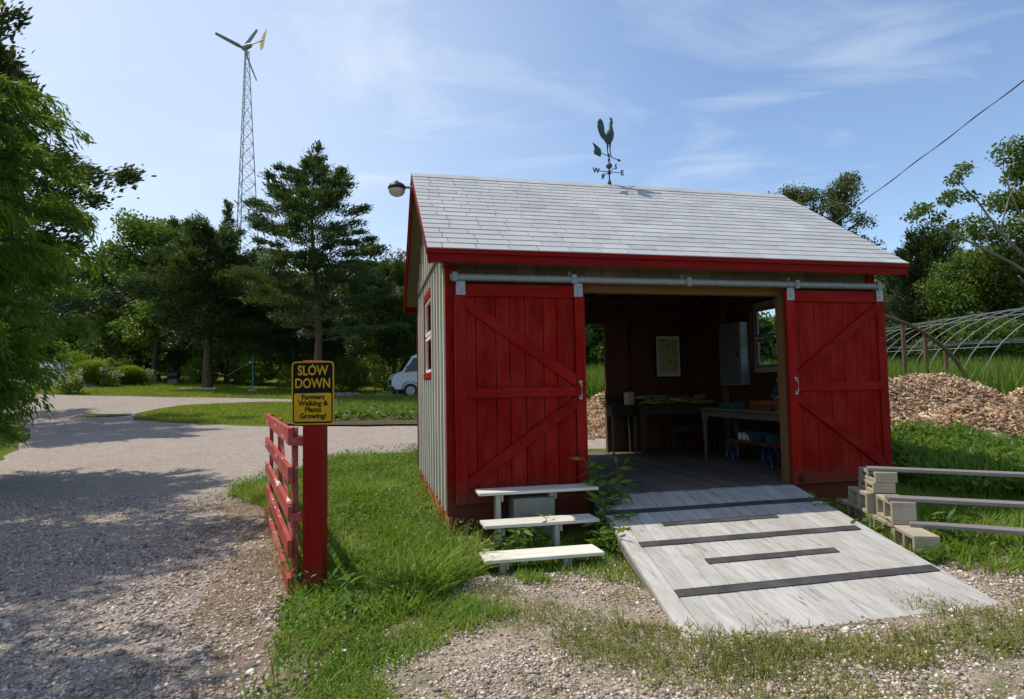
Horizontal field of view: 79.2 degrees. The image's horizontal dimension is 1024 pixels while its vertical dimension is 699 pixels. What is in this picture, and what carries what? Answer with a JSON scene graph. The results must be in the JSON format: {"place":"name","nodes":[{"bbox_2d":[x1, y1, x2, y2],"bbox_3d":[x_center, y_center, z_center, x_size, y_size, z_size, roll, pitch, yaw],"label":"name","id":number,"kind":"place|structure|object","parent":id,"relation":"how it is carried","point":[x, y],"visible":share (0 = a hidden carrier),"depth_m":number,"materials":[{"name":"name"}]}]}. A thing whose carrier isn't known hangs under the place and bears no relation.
{"place":"outdoors","nodes":[
{"label":"outdoors","id":0,"kind":"place"},
{"bbox_2d":[112,365,148,385],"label":"bush","id":1,"kind":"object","parent":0,"point":[131,375],"depth_m":36.02,"materials":[{"name":"green plant"}]},
{"bbox_2d":[0,494,284,698],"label":"drive gravel","id":2,"kind":"structure","parent":0,"point":[6,624],"depth_m":4.27,"materials":[{"name":"grey gravel"}]},
{"bbox_2d":[19,381,397,399],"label":"lawn","id":3,"kind":"structure","parent":0,"point":[157,387],"depth_m":32.86,"materials":[{"name":"green plant"}]},
{"bbox_2d":[141,401,416,425],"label":"island lawn","id":4,"kind":"structure","parent":0,"point":[255,410],"depth_m":22.11,"materials":[{"name":"green plant"}]},
{"bbox_2d":[0,372,1022,694],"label":"ground","id":5,"kind":"structure","parent":0,"point":[24,432],"depth_m":7.13,"materials":[{"name":"green plant"}]},
{"bbox_2d":[0,350,64,449],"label":"willow tree","id":6,"kind":"object","parent":5,"relation":"on","point":[7,431],"visible":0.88,"depth_m":9.65,"materials":[{"name":"green plant"}]},
{"bbox_2d":[0,274,87,360],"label":"broadleaf tree","id":7,"kind":"object","parent":5,"relation":"on","point":[51,352],"visible":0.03,"depth_m":49.68,"materials":[{"name":"green plant"}]},
{"bbox_2d":[0,72,115,426],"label":"willow tree","id":8,"kind":"object","parent":5,"relation":"on","point":[16,257],"visible":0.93,"depth_m":10.29,"materials":[{"name":"green plant"}]},
{"bbox_2d":[9,360,115,386],"bbox_3d":[-25.686,1.408,34.626,6.587,1.679,4.750,-1,-3,0],"label":"shrub","id":9,"kind":"object","parent":5,"relation":"on","point":[60,367],"visible":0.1,"depth_m":33.91,"materials":[{"name":"green plant"}]},
{"bbox_2d":[51,366,85,393],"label":"flowering shrub","id":10,"kind":"object","parent":5,"relation":"on","point":[69,386],"visible":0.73,"depth_m":28.64,"materials":[{"name":"green plant"}]},
{"bbox_2d":[53,348,94,365],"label":"shrub","id":11,"kind":"object","parent":5,"relation":"on","point":[83,355],"visible":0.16,"depth_m":36.89,"materials":[{"name":"green plant"}]},
{"bbox_2d":[0,0,155,339],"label":"broadleaf tree","id":12,"kind":"object","parent":5,"relation":"on","point":[11,66],"visible":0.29,"depth_m":21.02,"materials":[{"name":"green plant"}]},
{"bbox_2d":[64,359,112,384],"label":"bush","id":13,"kind":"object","parent":5,"relation":"on","point":[90,367],"depth_m":33.72,"materials":[{"name":"green plant"}]},
{"bbox_2d":[36,277,150,366],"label":"broadleaf tree","id":14,"kind":"object","parent":5,"relation":"on","point":[69,340],"visible":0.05,"depth_m":49.96,"materials":[{"name":"green plant"}]},
{"bbox_2d":[65,242,151,366],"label":"broadleaf tree","id":15,"kind":"object","parent":5,"relation":"on","point":[106,344],"visible":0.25,"depth_m":42.93,"materials":[{"name":"green plant"}]},
{"bbox_2d":[94,366,123,386],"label":"flowering shrub","id":16,"kind":"object","parent":5,"relation":"on","point":[105,381],"visible":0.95,"depth_m":34.01,"materials":[{"name":"green plant"}]},
{"bbox_2d":[94,354,137,381],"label":"shrub","id":17,"kind":"object","parent":5,"relation":"on","point":[122,362],"visible":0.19,"depth_m":38.66,"materials":[{"name":"green plant"}]},
{"bbox_2d":[67,207,197,380],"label":"broadleaf tree","id":18,"kind":"object","parent":5,"relation":"on","point":[140,233],"visible":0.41,"depth_m":40.39,"materials":[{"name":"green plant"}]},
{"bbox_2d":[137,275,212,373],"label":"broadleaf tree","id":19,"kind":"object","parent":5,"relation":"on","point":[173,362],"visible":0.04,"depth_m":54.81,"materials":[{"name":"green plant"}]},
{"bbox_2d":[180,355,222,383],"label":"shrub","id":20,"kind":"object","parent":5,"relation":"on","point":[196,366],"visible":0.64,"depth_m":40.59,"materials":[{"name":"green plant"}]},
{"bbox_2d":[114,210,293,387],"bbox_3d":[-17.002,-2.810,35.748,9.332,10.275,7.956,-1,-3,0],"label":"cedar tree","id":21,"kind":"object","parent":5,"relation":"on","point":[206,314],"visible":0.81,"depth_m":34.43,"materials":[{"name":"green plant"}]},
{"bbox_2d":[163,262,285,377],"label":"broadleaf tree","id":22,"kind":"object","parent":5,"relation":"on","point":[232,354],"visible":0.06,"depth_m":42.72,"materials":[{"name":"green plant"}]},
{"bbox_2d":[212,197,241,381],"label":"cedar tree","id":23,"kind":"object","parent":5,"relation":"on","point":[227,212],"visible":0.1,"depth_m":44.50,"materials":[{"name":"green plant"}]},
{"bbox_2d":[221,355,259,383],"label":"shrub","id":24,"kind":"object","parent":5,"relation":"on","point":[231,369],"visible":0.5,"depth_m":41.03,"materials":[{"name":"green plant"}]},
{"bbox_2d":[215,29,266,364],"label":"wind turbine","id":25,"kind":"object","parent":5,"relation":"on","point":[246,46],"visible":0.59,"depth_m":61.43,"materials":[{"name":"metal"}]},
{"bbox_2d":[237,349,283,385],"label":"shrub","id":26,"kind":"object","parent":5,"relation":"on","point":[265,371],"visible":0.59,"depth_m":40.07,"materials":[{"name":"green plant"}]},
{"bbox_2d":[272,354,291,386],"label":"shrub","id":27,"kind":"object","parent":5,"relation":"on","point":[287,374],"visible":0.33,"depth_m":39.36,"materials":[{"name":"green plant"}]},
{"bbox_2d":[232,269,352,367],"bbox_3d":[-13.665,-1.116,37.435,7.732,7.291,7.722,2,-5,-44],"label":"cedar tree","id":28,"kind":"object","parent":5,"relation":"on","point":[292,341],"visible":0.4,"depth_m":35.79,"materials":[{"name":"green plant"}]},
{"bbox_2d":[0,395,605,698],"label":"gravel drive","id":29,"kind":"structure","parent":5,"relation":"on","point":[100,457],"depth_m":8.60,"materials":[{"name":"gravel"}]},
{"bbox_2d":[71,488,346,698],"bbox_3d":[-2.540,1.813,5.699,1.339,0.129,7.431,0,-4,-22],"label":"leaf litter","id":30,"kind":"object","parent":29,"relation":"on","point":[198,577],"visible":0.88,"depth_m":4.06,"materials":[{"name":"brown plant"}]},
{"bbox_2d":[191,496,309,698],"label":"bare verge","id":31,"kind":"structure","parent":29,"relation":"on","point":[239,660],"depth_m":4.04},
{"bbox_2d":[2,519,1023,698],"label":"larger stones","id":32,"kind":"object","parent":29,"relation":"on","point":[56,691],"visible":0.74,"depth_m":3.79,"materials":[{"name":"grey stone"}]},
{"bbox_2d":[220,140,409,359],"bbox_3d":[-9.135,-3.883,30.153,9.071,12.766,9.403,-1,-3,0],"label":"cedar tree","id":33,"kind":"object","parent":5,"relation":"on","point":[306,209],"visible":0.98,"depth_m":29.35,"materials":[{"name":"green plant"}]},
{"bbox_2d":[302,360,327,593],"bbox_3d":[-1.439,0.969,4.528,0.140,1.775,0.140,-1,-3,0],"label":"sign post","id":34,"kind":"object","parent":5,"relation":"on","point":[315,502],"visible":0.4,"depth_m":4.46,"materials":[{"name":"red paint"}]},
{"bbox_2d":[265,414,302,594],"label":"wooden gate","id":35,"kind":"structure","parent":34,"relation":"attached to","point":[287,471],"depth_m":4.87,"materials":[{"name":"red paint"}]},
{"bbox_2d":[292,361,333,424],"bbox_3d":[-1.442,0.314,4.482,0.305,0.457,0.010,-1,-3,-1],"label":"warning sign","id":36,"kind":"object","parent":34,"relation":"attached to","point":[312,392],"visible":1,"depth_m":4.48,"materials":[{"name":"metal"}]},
{"bbox_2d":[315,563,368,617],"bbox_3d":[-1.107,1.641,4.066,0.336,0.378,0.407,-1,-3,0],"label":"seedling","id":37,"kind":"object","parent":5,"relation":"on","point":[344,583],"visible":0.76,"depth_m":4.06,"materials":[{"name":"green plant"}]},
{"bbox_2d":[284,414,416,424],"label":"garden soil","id":38,"kind":"structure","parent":5,"relation":"on","point":[370,421],"depth_m":18.70,"materials":[{"name":"brown soil"}]},
{"bbox_2d":[333,356,370,391],"bbox_3d":[-9.735,1.506,36.841,2.512,2.382,2.874,2,-4,-40],"label":"shrub","id":39,"kind":"object","parent":5,"relation":"on","point":[351,381],"visible":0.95,"depth_m":36.45,"materials":[{"name":"green plant"}]},
{"bbox_2d":[329,255,401,385],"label":"broadleaf tree","id":40,"kind":"object","parent":5,"relation":"on","point":[353,340],"visible":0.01,"depth_m":44.97,"materials":[{"name":"green plant"}]},
{"bbox_2d":[325,245,416,393],"bbox_3d":[-6.608,-1.667,34.609,7.214,8.515,6.906,-1,-3,0],"label":"cedar tree","id":41,"kind":"object","parent":5,"relation":"on","point":[403,341],"visible":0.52,"depth_m":33.61,"materials":[{"name":"green plant"}]},
{"bbox_2d":[216,442,529,698],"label":"tall grass","id":42,"kind":"structure","parent":5,"relation":"on","point":[453,571],"depth_m":5.00,"materials":[{"name":"green plant"}]},
{"bbox_2d":[334,392,416,413],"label":"meadow","id":43,"kind":"structure","parent":5,"relation":"on","point":[360,401],"depth_m":25.38,"materials":[{"name":"green plant"}]},
{"bbox_2d":[362,351,389,394],"bbox_3d":[-7.165,1.318,32.549,1.230,2.512,1.385,-2,-4,20],"label":"sapling","id":44,"kind":"object","parent":5,"relation":"on","point":[375,359],"visible":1,"depth_m":32.41,"materials":[{"name":"green plant"}]},
{"bbox_2d":[363,355,397,390],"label":"shrub","id":45,"kind":"object","parent":5,"relation":"on","point":[384,384],"visible":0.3,"depth_m":38.33,"materials":[{"name":"green plant"}]},
{"bbox_2d":[386,355,416,397],"bbox_3d":[-3.878,1.345,31.579,4.839,2.200,2.440,0,-3,-18],"label":"van","id":46,"kind":"object","parent":5,"relation":"on","point":[403,379],"visible":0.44,"depth_m":30.19,"materials":[{"name":"white paint"}]},
{"bbox_2d":[482,528,529,550],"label":"leafy weed","id":47,"kind":"object","parent":5,"relation":"on","point":[506,546],"visible":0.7,"depth_m":5.26,"materials":[{"name":"green plant"}]},
{"bbox_2d":[37,311,1012,378],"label":"distant wood","id":48,"kind":"object","parent":5,"relation":"on","point":[766,326],"visible":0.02,"depth_m":61.78,"materials":[{"name":"green plant"}]},
{"bbox_2d":[508,493,554,540],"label":"concrete block","id":49,"kind":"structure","parent":5,"relation":"on","point":[523,505],"depth_m":5.84,"materials":[{"name":"grey concrete"}]},
{"bbox_2d":[510,513,552,547],"bbox_3d":[0.159,1.614,5.616,0.328,0.366,0.496,1,-4,-37],"label":"leafy weed","id":50,"kind":"object","parent":5,"relation":"on","point":[527,532],"visible":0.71,"depth_m":5.58,"materials":[{"name":"green plant"}]},
{"bbox_2d":[475,483,604,572],"bbox_3d":[0.285,1.558,5.474,1.280,0.510,1.205,0,-3,-13],"label":"step stand","id":51,"kind":"object","parent":5,"relation":"on","point":[497,524],"visible":0.82,"depth_m":5.39,"materials":[{"name":"white paint"}]},
{"bbox_2d":[492,526,642,588],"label":"grass","id":52,"kind":"structure","parent":5,"relation":"on","point":[606,556],"depth_m":4.95,"materials":[{"name":"green plant"}]},
{"bbox_2d":[585,325,603,371],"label":"broadleaf tree","id":53,"kind":"object","parent":5,"relation":"on","point":[594,344],"visible":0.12,"depth_m":45.83,"materials":[{"name":"green plant"}]},
{"bbox_2d":[587,391,605,439],"bbox_3d":[2.998,1.679,16.699,4.637,1.202,6.255,-3,-4,29],"label":"mulch pile","id":54,"kind":"object","parent":5,"relation":"on","point":[596,427],"visible":0.09,"depth_m":15.79,"materials":[{"name":"brown wood"}]},
{"bbox_2d":[571,455,638,516],"bbox_3d":[0.920,1.413,6.034,0.562,0.784,0.475,-3,-4,35],"label":"leafy weed","id":55,"kind":"object","parent":5,"relation":"on","point":[610,482],"visible":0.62,"depth_m":6.02,"materials":[{"name":"green plant"}]},
{"bbox_2d":[581,515,631,556],"bbox_3d":[0.861,1.614,5.316,0.457,0.309,0.568,2,-4,-41],"label":"leafy weed","id":56,"kind":"object","parent":5,"relation":"on","point":[608,537],"visible":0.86,"depth_m":5.28,"materials":[{"name":"green plant"}]},
{"bbox_2d":[586,490,640,534],"bbox_3d":[0.860,1.553,5.697,0.543,0.472,0.554,0,-3,-15],"label":"leafy weed","id":57,"kind":"object","parent":5,"relation":"on","point":[604,506],"visible":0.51,"depth_m":5.67,"materials":[{"name":"green plant"}]},
{"bbox_2d":[267,544,1023,698],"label":"gravel yard","id":58,"kind":"structure","parent":5,"relation":"on","point":[988,680],"depth_m":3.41,"materials":[{"name":"beige gravel"}]},
{"bbox_2d":[281,562,568,698],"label":"patchy grass","id":59,"kind":"structure","parent":58,"relation":"on","point":[470,619],"depth_m":3.47,"materials":[{"name":"green plant"}]},
{"bbox_2d":[319,557,1023,698],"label":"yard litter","id":60,"kind":"object","parent":58,"relation":"on","point":[732,694],"visible":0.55,"depth_m":3.46,"materials":[{"name":"plant"}]},
{"bbox_2d":[335,554,1022,698],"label":"yard grass","id":61,"kind":"structure","parent":58,"relation":"on","point":[705,673],"depth_m":3.30,"materials":[{"name":"green plant"}]},
{"bbox_2d":[595,484,1000,641],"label":"wooden ramp","id":62,"kind":"structure","parent":58,"relation":"on","point":[714,555],"depth_m":4.62,"materials":[{"name":"grey wood"}]},
{"bbox_2d":[942,538,996,561],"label":"leafy weed","id":63,"kind":"object","parent":58,"relation":"on","point":[974,552],"visible":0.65,"depth_m":4.96,"materials":[{"name":"green plant"}]},
{"bbox_2d":[403,172,909,535],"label":"shed","id":64,"kind":"structure","parent":5,"relation":"on","point":[513,288],"depth_m":6.94,"materials":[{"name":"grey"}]},
{"bbox_2d":[388,180,411,196],"bbox_3d":[-1.450,-2.081,7.988,0.304,0.202,0.228,-2,-3,13],"label":"yard lamp","id":65,"kind":"object","parent":64,"relation":"attached to","point":[396,188],"visible":0.99,"depth_m":7.92,"materials":[{"name":"metal"}]},
{"bbox_2d":[423,287,431,378],"bbox_3d":[-1.070,-0.181,8.069,0.084,1.115,1.070,0,-3,-13],"label":"window","id":66,"kind":"structure","parent":64,"relation":"in","point":[427,299],"depth_m":8.24,"materials":[{"name":"white paint"}]},
{"bbox_2d":[454,280,588,504],"bbox_3d":[0.104,0.402,6.146,1.335,2.180,0.100,0,-3,-13],"label":"sliding door","id":67,"kind":"structure","parent":64,"relation":"in","point":[541,380],"depth_m":6.16,"materials":[{"name":"wood"}]},
{"bbox_2d":[592,117,623,183],"bbox_3d":[1.328,-2.774,8.636,0.342,1.023,0.620,-3,-4,28],"label":"weathervane","id":68,"kind":"object","parent":64,"relation":"on","point":[607,137],"visible":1,"depth_m":8.62,"materials":[{"name":"green metal"}]},
{"bbox_2d":[603,405,636,454],"bbox_3d":[1.790,1.302,10.134,0.480,0.785,0.340,0,-3,-13],"label":"side table","id":69,"kind":"object","parent":64,"relation":"on","point":[614,411],"visible":0.92,"depth_m":10.03,"materials":[{"name":"brown wood"}]},
{"bbox_2d":[654,335,681,377],"bbox_3d":[2.673,0.114,10.604,0.490,0.740,0.030,0,-3,-13],"label":"framed poster","id":70,"kind":"object","parent":64,"relation":"attached to","point":[668,356],"visible":1,"depth_m":10.60,"materials":[{"name":"beige paper"}]},
{"bbox_2d":[628,403,722,455],"bbox_3d":[2.684,1.289,10.175,1.480,0.785,0.640,0,-3,-13],"label":"table","id":71,"kind":"object","parent":64,"relation":"on","point":[643,411],"visible":0.7,"depth_m":9.92,"materials":[{"name":"brown wood"}]},
{"bbox_2d":[663,423,718,453],"bbox_3d":[2.913,1.445,10.074,0.840,0.455,0.300,0,-3,-13],"label":"bench","id":72,"kind":"object","parent":64,"relation":"on","point":[674,429],"visible":0.94,"depth_m":10.00,"materials":[{"name":"brown wood"}]},
{"bbox_2d":[718,322,749,384],"bbox_3d":[3.429,0.080,9.710,0.183,0.960,0.718,0,-3,-13],"label":"electrical cabinet","id":73,"kind":"object","parent":64,"relation":"attached to","point":[734,353],"visible":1,"depth_m":9.48,"materials":[{"name":"metal"}]},
{"bbox_2d":[698,407,779,459],"bbox_3d":[3.351,1.184,8.340,0.660,0.762,1.940,0,-3,-16],"label":"table","id":74,"kind":"object","parent":64,"relation":"on","point":[744,413],"visible":0.36,"depth_m":8.58,"materials":[{"name":"paint"}]},
{"bbox_2d":[750,400,778,410],"bbox_3d":[3.451,0.717,7.940,0.412,0.117,0.712,0,-3,-16],"label":"wooden crate","id":75,"kind":"object","parent":74,"relation":"on","point":[755,405],"visible":0.4,"depth_m":7.98,"materials":[{"name":"brown wood"}]},
{"bbox_2d":[726,418,780,469],"bbox_3d":[3.417,1.262,8.486,0.510,0.623,1.273,0,-3,-16],"label":"wagon","id":76,"kind":"object","parent":64,"relation":"on","point":[746,446],"visible":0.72,"depth_m":8.60,"materials":[{"name":"blue metal"}]},
{"bbox_2d":[753,299,777,372],"bbox_3d":[3.797,-0.200,8.918,0.084,1.045,1.090,0,-3,-13],"label":"window","id":77,"kind":"structure","parent":64,"relation":"in","point":[765,305],"depth_m":9.24,"materials":[{"name":"white wood"}]},
{"bbox_2d":[784,287,892,484],"bbox_3d":[3.688,0.389,6.969,1.300,2.180,0.100,0,-3,-13],"label":"sliding door","id":78,"kind":"structure","parent":64,"relation":"in","point":[838,386],"depth_m":6.97,"materials":[{"name":"wood"}]},
{"bbox_2d":[586,357,775,399],"bbox_3d":[4.623,1.227,21.701,9.623,2.011,5.804,-1,-3,0],"label":"back crop","id":79,"kind":"object","parent":5,"relation":"on","point":[594,382],"visible":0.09,"depth_m":20.03,"materials":[{"name":"green plant"}]},
{"bbox_2d":[765,180,828,218],"bbox_3d":[16.609,-3.696,35.271,3.780,11.863,3.445,2,-5,-43],"label":"slender tree","id":80,"kind":"object","parent":5,"relation":"on","point":[796,194],"visible":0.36,"depth_m":35.28,"materials":[{"name":"green plant"}]},
{"bbox_2d":[807,170,886,250],"bbox_3d":[18.543,-3.959,34.416,3.920,12.447,3.256,1,-4,-35],"label":"slender tree","id":81,"kind":"object","parent":5,"relation":"on","point":[836,209],"visible":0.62,"depth_m":34.29,"materials":[{"name":"green plant"}]},
{"bbox_2d":[853,508,876,526],"bbox_3d":[3.499,1.662,6.011,0.195,0.195,0.395,-1,-3,9],"label":"cinder block","id":82,"kind":"object","parent":5,"relation":"on","point":[858,513],"depth_m":6.01,"materials":[{"name":"concrete"}]},
{"bbox_2d":[848,486,887,513],"bbox_3d":[3.475,1.467,6.052,0.195,0.195,0.395,-1,-3,5],"label":"cinder block","id":83,"kind":"object","parent":82,"relation":"on","point":[861,499],"depth_m":6.04,"materials":[{"name":"concrete"}]},
{"bbox_2d":[858,477,895,493],"bbox_3d":[3.543,1.315,6.021,0.195,0.098,0.395,-2,-3,11],"label":"cinder block","id":84,"kind":"object","parent":83,"relation":"on","point":[869,485],"depth_m":5.84,"materials":[{"name":"concrete"}]},
{"bbox_2d":[859,467,897,482],"bbox_3d":[3.551,1.215,6.017,0.195,0.098,0.395,-1,-3,9],"label":"cinder block","id":85,"kind":"object","parent":84,"relation":"on","point":[880,477],"depth_m":5.83,"materials":[{"name":"concrete"}]},
{"bbox_2d":[866,466,1023,477],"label":"plank","id":86,"kind":"object","parent":85,"relation":"on","point":[948,471],"visible":1,"depth_m":5.69,"materials":[{"name":"grey wood"}]},
{"bbox_2d":[873,515,895,540],"bbox_3d":[3.458,1.639,5.602,0.195,0.195,0.395,-1,-3,7],"label":"cinder block","id":87,"kind":"object","parent":5,"relation":"on","point":[882,521],"depth_m":5.60,"materials":[{"name":"concrete"}]},
{"bbox_2d":[876,494,916,524],"bbox_3d":[3.465,1.441,5.593,0.195,0.195,0.395,-2,-3,13],"label":"cinder block","id":88,"kind":"object","parent":87,"relation":"on","point":[899,513],"depth_m":5.42,"materials":[{"name":"concrete"}]},
{"bbox_2d":[885,494,1023,507],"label":"plank","id":89,"kind":"object","parent":88,"relation":"on","point":[964,501],"visible":1,"depth_m":5.31,"materials":[{"name":"grey wood"}]},
{"bbox_2d":[760,353,1023,395],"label":"fern rows","id":90,"kind":"object","parent":5,"relation":"on","point":[1003,376],"visible":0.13,"depth_m":18.77,"materials":[{"name":"green plant"}]},
{"bbox_2d":[874,256,934,362],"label":"broadleaf tree","id":91,"kind":"object","parent":5,"relation":"on","point":[877,278],"visible":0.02,"depth_m":43.51,"materials":[{"name":"green plant"}]},
{"bbox_2d":[893,525,940,560],"bbox_3d":[3.388,1.616,5.192,0.195,0.195,0.395,-2,-3,10],"label":"cinder block","id":92,"kind":"object","parent":5,"relation":"on","point":[906,533],"depth_m":5.09,"materials":[{"name":"concrete"}]},
{"bbox_2d":[908,520,1023,534],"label":"plank","id":93,"kind":"object","parent":92,"relation":"on","point":[972,527],"visible":1,"depth_m":5.17,"materials":[{"name":"grey wood"}]},
{"bbox_2d":[823,480,1023,575],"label":"grass","id":94,"kind":"structure","parent":5,"relation":"on","point":[926,510],"depth_m":5.77,"materials":[{"name":"green plant"}]},
{"bbox_2d":[885,314,967,379],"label":"hoop house end","id":95,"kind":"structure","parent":5,"relation":"on","point":[946,350],"depth_m":18.52,"materials":[{"name":"grey metal"}]},
{"bbox_2d":[913,541,957,566],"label":"leafy weed","id":96,"kind":"object","parent":5,"relation":"on","point":[931,557],"visible":0.88,"depth_m":4.84,"materials":[{"name":"green plant"}]},
{"bbox_2d":[880,220,1004,367],"bbox_3d":[23.534,-2.661,34.365,6.278,9.513,5.773,0,-3,-17],"label":"pine tree","id":97,"kind":"object","parent":5,"relation":"on","point":[928,248],"visible":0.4,"depth_m":33.99,"materials":[{"name":"green plant"}]},
{"bbox_2d":[926,504,976,545],"bbox_3d":[3.910,1.531,5.508,0.376,0.391,0.430,-3,-4,35],"label":"leafy weed","id":98,"kind":"object","parent":5,"relation":"on","point":[970,513],"visible":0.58,"depth_m":5.45,"materials":[{"name":"green plant"}]},
{"bbox_2d":[886,307,1023,383],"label":"greenhouse frame","id":99,"kind":"object","parent":5,"relation":"on","point":[986,318],"visible":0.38,"depth_m":23.56,"materials":[{"name":"metal"}]},
{"bbox_2d":[888,372,1023,441],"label":"woodchip pile","id":100,"kind":"object","parent":5,"relation":"on","point":[945,399],"visible":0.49,"depth_m":12.87,"materials":[{"name":"brown wood"}]},
{"bbox_2d":[891,417,1023,500],"bbox_3d":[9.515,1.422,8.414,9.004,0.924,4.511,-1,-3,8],"label":"weeds","id":101,"kind":"object","parent":5,"relation":"on","point":[961,431],"visible":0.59,"depth_m":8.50,"materials":[{"name":"green plant"}]},
{"bbox_2d":[899,132,1023,358],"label":"oak tree","id":102,"kind":"object","parent":5,"relation":"on","point":[1012,199],"visible":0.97,"depth_m":26.72,"materials":[{"name":"green plant"}]},
{"bbox_2d":[906,244,1023,364],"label":"oak tree","id":103,"kind":"object","parent":5,"relation":"on","point":[949,283],"visible":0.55,"depth_m":29.27,"materials":[{"name":"green plant"}]},
{"bbox_3d":[6.948,-0.156,14.126,0.220,4.650,0.220,-1,-3,0],"label":"utility pole","id":104,"kind":"object","parent":5,"relation":"on","visible":0},
{"bbox_2d":[834,80,1023,222],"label":"service wire","id":105,"kind":"object","parent":104,"relation":"attached to","point":[935,147],"visible":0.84,"depth_m":10.79,"materials":[{"name":"metal"}]},
{"bbox_2d":[1,0,1023,373],"label":"sky","id":106,"kind":"structure","parent":0,"point":[749,96],"materials":[{"name":"blue"}]},
{"bbox_2d":[603,591,1023,680],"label":"grass","id":107,"kind":"structure","parent":0,"point":[998,638],"depth_m":3.37,"materials":[{"name":"green plant"}]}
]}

